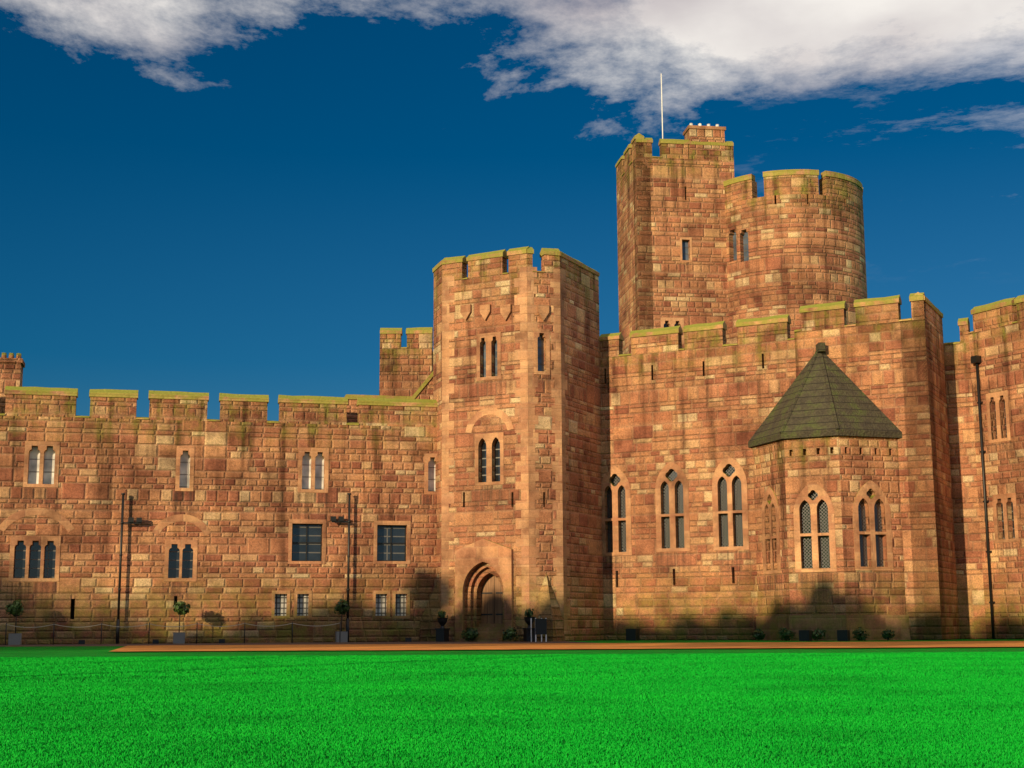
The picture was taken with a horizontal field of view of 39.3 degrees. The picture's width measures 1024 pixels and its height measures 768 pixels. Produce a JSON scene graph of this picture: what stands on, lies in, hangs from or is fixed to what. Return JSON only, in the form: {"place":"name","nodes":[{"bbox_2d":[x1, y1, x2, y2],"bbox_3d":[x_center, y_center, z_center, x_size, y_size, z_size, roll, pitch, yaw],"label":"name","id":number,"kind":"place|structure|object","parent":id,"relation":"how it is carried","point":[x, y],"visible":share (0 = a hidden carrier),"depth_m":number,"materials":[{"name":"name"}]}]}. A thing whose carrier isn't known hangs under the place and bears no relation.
{"place":"outdoors","nodes":[
{"label":"outdoors","id":0,"kind":"place"},
{"bbox_2d":[0,415,436,644],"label":"wing wall","id":1,"kind":"structure","parent":0,"point":[243,501],"depth_m":60.21,"materials":[{"name":"brown stone"}]},
{"bbox_2d":[0,353,24,412],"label":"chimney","id":2,"kind":"object","parent":1,"relation":"on","point":[11,370],"visible":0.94,"depth_m":60.50,"materials":[{"name":"stone"}]},
{"bbox_2d":[0,441,436,618],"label":"window surrounds","id":3,"kind":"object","parent":1,"relation":"attached to","point":[69,527],"depth_m":60.12,"materials":[{"name":"brown stone"}]},
{"bbox_2d":[5,394,436,426],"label":"battlements","id":4,"kind":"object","parent":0,"point":[164,409],"depth_m":61.17,"materials":[{"name":"brown stone"}]},
{"bbox_2d":[0,386,437,424],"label":"wing coping","id":5,"kind":"object","parent":4,"relation":"on","point":[153,394],"visible":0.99,"depth_m":61.18,"materials":[{"name":"yellow stone"}]},
{"bbox_2d":[12,489,433,584],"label":"wing stains","id":6,"kind":"object","parent":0,"point":[172,583],"visible":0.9,"depth_m":58.74,"materials":[{"name":"brown stone"}]},
{"bbox_2d":[14,446,434,618],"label":"windows","id":7,"kind":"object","parent":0,"point":[307,542],"visible":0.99,"depth_m":60.87,"materials":[{"name":"black glass"}]},
{"bbox_2d":[379,348,432,395],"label":"turret wall","id":8,"kind":"structure","parent":0,"point":[405,372],"depth_m":71.11,"materials":[{"name":"brown stone"}]},
{"bbox_2d":[380,334,432,348],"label":"battlements","id":9,"kind":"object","parent":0,"point":[414,341],"depth_m":71.36,"materials":[{"name":"brown stone"}]},
{"bbox_2d":[380,327,432,348],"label":"coping","id":10,"kind":"object","parent":9,"relation":"on","point":[422,330],"visible":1,"depth_m":71.39,"materials":[{"name":"yellow stone"}]},
{"bbox_2d":[434,266,441,288],"bbox_3d":[-3.109,-4.773,64.390,0.450,0.800,1.500,3,-10,-18],"label":"battlement","id":11,"kind":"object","parent":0,"point":[438,277],"depth_m":64.29,"materials":[{"name":"brown stone"}]},
{"bbox_2d":[432,257,446,272],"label":"coping","id":12,"kind":"object","parent":11,"relation":"on","point":[437,266],"visible":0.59,"depth_m":64.25,"materials":[{"name":"yellow stone"}]},
{"bbox_2d":[442,253,526,280],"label":"battlements","id":13,"kind":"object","parent":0,"point":[486,267],"depth_m":62.65,"materials":[{"name":"brown stone"}]},
{"bbox_2d":[442,246,528,279],"bbox_3d":[-1.122,-5.224,62.903,4.200,1.173,0.583,-5,-11,27],"label":"tower coping","id":14,"kind":"object","parent":13,"relation":"on","point":[504,253],"visible":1,"depth_m":62.69,"materials":[{"name":"stone"}]},
{"bbox_2d":[459,304,511,641],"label":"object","id":15,"kind":"object","parent":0,"point":[490,628],"visible":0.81,"depth_m":61.18,"materials":[{"name":"brown stone"}]},
{"bbox_2d":[0,639,1023,767],"bbox_3d":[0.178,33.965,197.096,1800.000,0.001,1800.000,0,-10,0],"label":"lawn ground","id":16,"kind":"structure","parent":0,"point":[66,651],"depth_m":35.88,"materials":[{"name":"green plant"}]},
{"bbox_2d":[0,641,589,646],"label":"gravel verge","id":17,"kind":"object","parent":16,"relation":"on","point":[334,643],"depth_m":55.26,"materials":[{"name":"brown gravel"}]},
{"bbox_2d":[5,599,23,644],"bbox_3d":[-19.627,9.385,56.569,0.667,1.804,0.758,-8,-12,38],"label":"bay tree","id":18,"kind":"object","parent":17,"relation":"on","point":[15,608],"visible":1,"depth_m":56.47,"materials":[{"name":"green plant"}]},
{"bbox_2d":[115,493,141,643],"bbox_3d":[-15.722,7.556,58.895,0.865,6.146,0.220,2,-10,-13],"label":"lamp post","id":19,"kind":"object","parent":17,"relation":"on","point":[131,520],"visible":0.98,"depth_m":58.86,"materials":[{"name":"black metal"}]},
{"bbox_2d":[5,622,340,644],"bbox_3d":[-13.374,9.959,57.296,13.048,0.850,0.043,2,-10,-13],"label":"rope barrier","id":20,"kind":"object","parent":17,"relation":"on","point":[244,623],"visible":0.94,"depth_m":57.24,"materials":[{"name":"fabric"}]},
{"bbox_2d":[173,601,189,643],"bbox_3d":[-13.367,9.626,58.062,0.744,1.762,0.745,2,-10,-13],"label":"bay tree","id":21,"kind":"object","parent":17,"relation":"on","point":[180,608],"visible":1,"depth_m":57.91,"materials":[{"name":"green plant"}]},
{"bbox_2d":[79,638,410,643],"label":"ground floodlights","id":22,"kind":"object","parent":17,"relation":"on","point":[155,641],"visible":0.77,"depth_m":57.46,"materials":[{"name":"black metal"}]},
{"bbox_2d":[330,493,350,641],"bbox_3d":[-7.304,7.775,60.915,0.865,6.300,0.220,2,-10,-13],"label":"lamp post","id":23,"kind":"object","parent":17,"relation":"on","point":[333,518],"visible":0.95,"depth_m":61.08,"materials":[{"name":"black metal"}]},
{"bbox_2d":[334,599,349,641],"bbox_3d":[-7.064,9.828,59.572,0.715,1.802,0.695,2,-10,-13],"label":"bay tree","id":24,"kind":"object","parent":17,"relation":"on","point":[341,606],"visible":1,"depth_m":59.43,"materials":[{"name":"green plant"}]},
{"bbox_2d":[435,610,449,641],"bbox_3d":[-2.913,10.128,59.999,0.520,1.310,0.520,-5,-11,27],"label":"potted plant","id":25,"kind":"object","parent":17,"relation":"on","point":[442,633],"depth_m":59.84,"materials":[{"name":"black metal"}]},
{"bbox_2d":[522,608,534,641],"bbox_3d":[0.717,9.791,58.232,0.520,1.348,0.520,3,-10,-18],"label":"potted plant","id":26,"kind":"object","parent":17,"relation":"on","point":[527,630],"depth_m":58.08,"materials":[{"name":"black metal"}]},
{"bbox_2d":[530,618,546,641],"bbox_3d":[1.073,9.915,57.784,0.480,0.950,0.620,3,-10,-18],"label":"sign board","id":27,"kind":"object","parent":17,"relation":"on","point":[541,626],"visible":0.93,"depth_m":57.53,"materials":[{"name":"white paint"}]},
{"bbox_2d":[433,283,441,610],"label":"tower wall","id":28,"kind":"structure","parent":16,"relation":"on","point":[437,357],"depth_m":63.10,"materials":[{"name":"brown stone"}]},
{"bbox_2d":[441,272,528,640],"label":"tower wall","id":29,"kind":"structure","parent":16,"relation":"on","point":[489,513],"depth_m":61.50,"materials":[{"name":"brown stone"}]},
{"bbox_2d":[455,332,513,640],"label":"tower dressings","id":30,"kind":"structure","parent":29,"relation":"attached to","point":[469,558],"depth_m":60.78,"materials":[{"name":"brown stone"}]},
{"bbox_2d":[441,267,529,633],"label":"quoins","id":31,"kind":"object","parent":29,"relation":"attached to","point":[522,522],"visible":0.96,"depth_m":61.31,"materials":[{"name":"brown stone"}]},
{"bbox_2d":[461,626,518,641],"bbox_3d":[-0.873,10.328,59.074,2.652,0.673,0.774,-5,-11,27],"label":"box ball shrub","id":32,"kind":"object","parent":16,"relation":"on","point":[508,633],"visible":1,"depth_m":59.28,"materials":[{"name":"green plant"}]},
{"bbox_2d":[420,573,563,640],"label":"tower broach stops","id":33,"kind":"object","parent":16,"relation":"on","point":[546,606],"visible":0.75,"depth_m":59.45,"materials":[{"name":"stone"}]},
{"bbox_2d":[527,272,563,599],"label":"chamfered tower wall","id":34,"kind":"structure","parent":16,"relation":"on","point":[547,478],"depth_m":60.61,"materials":[{"name":"brown stone"}]},
{"bbox_2d":[534,328,549,374],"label":"tower chamfer dressings","id":35,"kind":"structure","parent":34,"relation":"attached to","point":[537,331],"depth_m":61.27,"materials":[{"name":"brown stone"}]},
{"bbox_2d":[527,266,563,618],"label":"corner quoins","id":36,"kind":"object","parent":34,"relation":"attached to","point":[557,506],"visible":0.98,"depth_m":60.66,"materials":[{"name":"brown stone"}]},
{"bbox_2d":[561,277,603,640],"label":"tower wall","id":37,"kind":"structure","parent":16,"relation":"on","point":[585,600],"depth_m":62.80,"materials":[{"name":"brown stone"}]},
{"bbox_2d":[560,269,569,633],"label":"corner quoins","id":38,"kind":"object","parent":37,"relation":"attached to","point":[565,477],"visible":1,"depth_m":61.05,"materials":[{"name":"brown stone"}]},
{"bbox_2d":[626,629,639,640],"bbox_3d":[5.132,10.655,60.938,0.440,0.500,0.440,-5,-11,27],"label":"planter","id":39,"kind":"object","parent":16,"relation":"on","point":[632,635],"visible":1,"depth_m":60.76,"materials":[{"name":"black metal"}]},
{"bbox_2d":[616,157,653,353],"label":"tower wall","id":40,"kind":"structure","parent":16,"relation":"on","point":[626,261],"depth_m":81.36,"materials":[{"name":"brown stone"}]},
{"bbox_2d":[633,157,733,347],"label":"tower wall","id":41,"kind":"structure","parent":16,"relation":"on","point":[687,198],"depth_m":79.82,"materials":[{"name":"brown stone"}]},
{"bbox_2d":[661,73,662,138],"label":"flagpole","id":42,"kind":"object","parent":41,"relation":"on","point":[661,105],"visible":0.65,"depth_m":82.56,"materials":[{"name":"white metal"}]},
{"bbox_2d":[660,237,691,344],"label":"turret front dressings","id":43,"kind":"structure","parent":41,"relation":"attached to","point":[672,321],"depth_m":78.97,"materials":[{"name":"brown stone"}]},
{"bbox_2d":[753,440,792,615],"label":"apse wall","id":44,"kind":"structure","parent":16,"relation":"on","point":[773,593],"depth_m":59.51,"materials":[{"name":"brown stone"}]},
{"bbox_2d":[756,486,790,640],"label":"apse dressings","id":45,"kind":"structure","parent":44,"relation":"attached to","point":[770,626],"depth_m":59.27,"materials":[{"name":"brown stone"}]},
{"bbox_2d":[725,194,866,343],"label":"round tower","id":46,"kind":"structure","parent":16,"relation":"on","point":[805,249],"depth_m":78.34,"materials":[{"name":"stone"}]},
{"bbox_2d":[733,198,775,260],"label":"windows","id":47,"kind":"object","parent":46,"relation":"on","point":[745,245],"visible":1,"depth_m":79.50,"materials":[{"name":"glass"}]},
{"bbox_2d":[724,175,862,207],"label":"round tower merlons","id":48,"kind":"object","parent":46,"relation":"on","point":[795,184],"visible":0.46,"depth_m":78.96,"materials":[{"name":"stone"}]},
{"bbox_2d":[723,169,862,194],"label":"parapet coping","id":49,"kind":"object","parent":48,"relation":"on","point":[795,172],"visible":0.38,"depth_m":79.01,"materials":[{"name":"stone"}]},
{"bbox_2d":[784,436,845,614],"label":"apse wall","id":50,"kind":"structure","parent":16,"relation":"on","point":[814,460],"depth_m":57.75,"materials":[{"name":"brown stone"}]},
{"bbox_2d":[788,482,847,640],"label":"apse dressings","id":51,"kind":"structure","parent":50,"relation":"attached to","point":[831,625],"depth_m":57.45,"materials":[{"name":"stone"}]},
{"bbox_2d":[752,627,894,640],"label":"shrubs","id":52,"kind":"object","parent":16,"relation":"on","point":[759,634],"visible":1,"depth_m":56.16,"materials":[{"name":"green plant"}]},
{"bbox_2d":[799,630,849,640],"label":"planters","id":53,"kind":"object","parent":16,"relation":"on","point":[806,635],"visible":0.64,"depth_m":55.30,"materials":[{"name":"black metal"}]},
{"bbox_2d":[833,436,905,614],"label":"apse wall","id":54,"kind":"structure","parent":16,"relation":"on","point":[864,460],"depth_m":57.68,"materials":[{"name":"brown stone"}]},
{"bbox_2d":[748,342,901,447],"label":"conical roof","id":55,"kind":"structure","parent":54,"relation":"on","point":[824,395],"depth_m":59.02,"materials":[{"name":"tile"}]},
{"bbox_2d":[845,480,909,640],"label":"apse dressings","id":56,"kind":"structure","parent":54,"relation":"attached to","point":[875,626],"depth_m":57.31,"materials":[{"name":"brown stone"}]},
{"bbox_2d":[794,319,946,639],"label":"hall wall","id":57,"kind":"structure","parent":16,"relation":"on","point":[868,361],"depth_m":58.72,"materials":[{"name":"brown stone"}]},
{"bbox_2d":[900,320,959,639],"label":"wall","id":58,"kind":"structure","parent":16,"relation":"on","point":[945,516],"depth_m":58.97,"materials":[{"name":"brown stone"}]},
{"bbox_2d":[944,343,986,638],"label":"recess wall","id":59,"kind":"structure","parent":16,"relation":"on","point":[970,585],"depth_m":60.99,"materials":[{"name":"brown stone"}]},
{"bbox_2d":[969,321,1023,638],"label":"range wall","id":60,"kind":"structure","parent":16,"relation":"on","point":[999,350],"depth_m":59.69,"materials":[{"name":"brown stone"}]},
{"bbox_2d":[971,355,994,638],"bbox_3d":[19.851,4.681,60.258,0.300,11.903,0.320,5,-11,-30],"label":"rain pipe","id":61,"kind":"object","parent":60,"relation":"attached to","point":[976,359],"visible":0.91,"depth_m":60.29,"materials":[{"name":"black metal"}]},
{"bbox_2d":[968,295,1023,333],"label":"parapet coping","id":62,"kind":"object","parent":60,"relation":"on","point":[999,304],"visible":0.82,"depth_m":60.59,"materials":[{"name":"yellow stone"}]},
{"bbox_2d":[986,390,1018,542],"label":"window surrounds","id":63,"kind":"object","parent":60,"relation":"attached to","point":[1006,496],"depth_m":59.76,"materials":[{"name":"stone"}]},
{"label":"tower side","id":64,"kind":"object","parent":16,"relation":"on","visible":0},
{"bbox_2d":[347,377,432,422],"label":"wall","id":65,"kind":"structure","parent":64,"relation":"attached to","point":[426,392],"depth_m":64.15,"materials":[{"name":"brown stone"}]},
{"bbox_2d":[345,372,432,399],"bbox_3d":[-5.167,-0.397,65.084,4.770,2.441,0.620,2,-10,-13],"label":"coping","id":66,"kind":"object","parent":65,"relation":"on","point":[416,393],"visible":0.45,"depth_m":64.57,"materials":[{"name":"yellow stone"}]},
{"bbox_2d":[0,0,1023,420],"label":"sky","id":67,"kind":"structure","parent":0,"point":[213,197],"materials":[{"name":"blue"}]},
{"bbox_2d":[537,304,548,370],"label":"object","id":68,"kind":"object","parent":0,"point":[542,311],"visible":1,"depth_m":61.51,"materials":[{"name":"brown stone"}]},
{"bbox_2d":[527,253,559,272],"bbox_3d":[1.293,-5.170,62.178,1.500,0.800,0.450,3,-10,-18],"label":"battlement","id":69,"kind":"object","parent":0,"point":[549,263],"depth_m":62.06,"materials":[{"name":"brown stone"}]},
{"bbox_2d":[527,247,559,272],"bbox_3d":[1.294,-5.355,62.204,1.500,1.173,0.584,3,-10,-18],"label":"parapet coping","id":70,"kind":"object","parent":69,"relation":"on","point":[549,251],"visible":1,"depth_m":62.11,"materials":[{"name":"stone"}]},
{"bbox_2d":[112,641,1023,651],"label":"drive gravel","id":71,"kind":"structure","parent":0,"point":[578,646],"depth_m":42.81,"materials":[{"name":"brown gravel"}]},
{"bbox_2d":[560,256,598,292],"bbox_3d":[2.830,-4.846,64.141,0.450,0.800,4.200,-5,-11,27],"label":"battlement","id":72,"kind":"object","parent":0,"point":[581,276],"depth_m":64.06,"materials":[{"name":"brown stone"}]},
{"bbox_2d":[560,251,599,275],"bbox_3d":[2.831,-5.423,64.236,0.581,0.369,4.200,-5,-11,27],"label":"parapet coping","id":73,"kind":"object","parent":72,"relation":"on","point":[577,262],"visible":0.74,"depth_m":63.98,"materials":[{"name":"brown stone"}]},
{"bbox_2d":[616,140,643,184],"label":"battlement","id":74,"kind":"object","parent":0,"point":[623,165],"depth_m":82.38,"materials":[{"name":"brown stone"}]},
{"bbox_2d":[615,133,643,175],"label":"parapet coping","id":75,"kind":"object","parent":74,"relation":"on","point":[638,136],"visible":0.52,"depth_m":81.95,"materials":[{"name":"stone"}]},
{"bbox_2d":[607,465,742,551],"bbox_3d":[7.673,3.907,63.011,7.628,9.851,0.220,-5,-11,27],"label":"arched windows","id":76,"kind":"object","parent":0,"point":[729,472],"visible":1,"depth_m":62.78,"materials":[{"name":"grey glass"}]},
{"bbox_2d":[634,143,733,160],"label":"battlement","id":77,"kind":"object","parent":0,"point":[681,151],"depth_m":80.71,"materials":[{"name":"brown stone"}]},
{"bbox_2d":[634,138,733,157],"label":"parapet coping","id":78,"kind":"object","parent":77,"relation":"on","point":[679,141],"visible":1,"depth_m":80.76,"materials":[{"name":"stone"}]},
{"bbox_2d":[600,322,789,357],"bbox_3d":[8.003,-1.888,63.617,8.756,0.800,0.450,-5,-11,27],"label":"battlement","id":79,"kind":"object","parent":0,"point":[762,333],"depth_m":63.31,"materials":[{"name":"brown stone"}]},
{"bbox_2d":[599,314,794,355],"bbox_3d":[8.137,-2.088,63.576,9.064,1.178,0.582,-5,-11,27],"label":"parapet coping","id":80,"kind":"object","parent":79,"relation":"on","point":[710,326],"visible":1,"depth_m":63.37,"materials":[{"name":"yellow stone"}]},
{"bbox_2d":[664,123,725,327],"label":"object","id":81,"kind":"object","parent":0,"point":[699,132],"visible":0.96,"depth_m":80.97,"materials":[{"name":"brown stone"}]},
{"bbox_2d":[600,339,795,639],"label":"hall wall","id":82,"kind":"structure","parent":0,"point":[697,416],"depth_m":62.50,"materials":[{"name":"brown stone"}]},
{"bbox_2d":[602,456,748,555],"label":"window frames","id":83,"kind":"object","parent":82,"relation":"attached to","point":[739,472],"depth_m":62.56,"materials":[{"name":"brown stone"}]},
{"bbox_2d":[801,491,829,568],"bbox_3d":[12.301,5.877,57.949,1.274,3.185,0.001,-5,-11,27],"label":"arched window","id":84,"kind":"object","parent":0,"point":[824,540],"visible":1,"depth_m":57.93,"materials":[{"name":"grey glass"}]},
{"bbox_2d":[801,300,926,330],"bbox_3d":[14.749,-2.823,60.281,5.150,0.800,0.450,-5,-11,27],"label":"battlement","id":85,"kind":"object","parent":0,"point":[865,315],"depth_m":60.09,"materials":[{"name":"brown stone"}]},
{"bbox_2d":[794,292,924,331],"bbox_3d":[14.607,-2.998,60.378,5.462,1.178,0.583,-5,-11,27],"label":"parapet coping","id":86,"kind":"object","parent":85,"relation":"on","point":[857,303],"visible":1,"depth_m":60.16,"materials":[{"name":"yellow stone"}]},
{"bbox_2d":[858,490,883,566],"bbox_3d":[14.398,5.811,57.889,1.350,3.174,0.001,3,-10,-18],"label":"arched window","id":87,"kind":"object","parent":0,"point":[863,538],"visible":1,"depth_m":57.88,"materials":[{"name":"grey glass"}]},
{"bbox_2d":[913,300,942,334],"bbox_3d":[17.649,-2.752,60.788,0.450,0.800,4.000,-5,-11,27],"label":"battlement","id":88,"kind":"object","parent":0,"point":[934,319],"depth_m":60.38,"materials":[{"name":"brown stone"}]},
{"bbox_2d":[913,292,942,317],"bbox_3d":[17.650,-3.332,60.884,0.582,0.375,4.000,-5,-11,27],"label":"parapet coping","id":89,"kind":"object","parent":88,"relation":"on","point":[932,306],"visible":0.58,"depth_m":60.23,"materials":[{"name":"brown stone"}]},
{"bbox_2d":[959,325,969,343],"bbox_3d":[19.652,-2.122,62.179,0.370,0.800,0.450,-5,-11,27],"label":"battlement","id":90,"kind":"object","parent":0,"point":[964,334],"depth_m":61.99,"materials":[{"name":"brown stone"}]},
{"bbox_2d":[943,317,969,344],"bbox_3d":[19.338,-2.272,62.363,1.068,1.161,0.567,-5,-11,27],"label":"parapet coping","id":91,"kind":"object","parent":90,"relation":"on","point":[963,321],"visible":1,"depth_m":62.10,"materials":[{"name":"yellow stone"}]},
{"bbox_2d":[973,302,1023,331],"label":"battlement","id":92,"kind":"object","parent":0,"point":[997,317],"depth_m":60.54,"materials":[{"name":"brown stone"}]},
{"bbox_2d":[994,401,1014,538],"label":"windows","id":93,"kind":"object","parent":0,"point":[1012,502],"visible":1,"depth_m":59.84,"materials":[{"name":"grey glass"}]}
]}

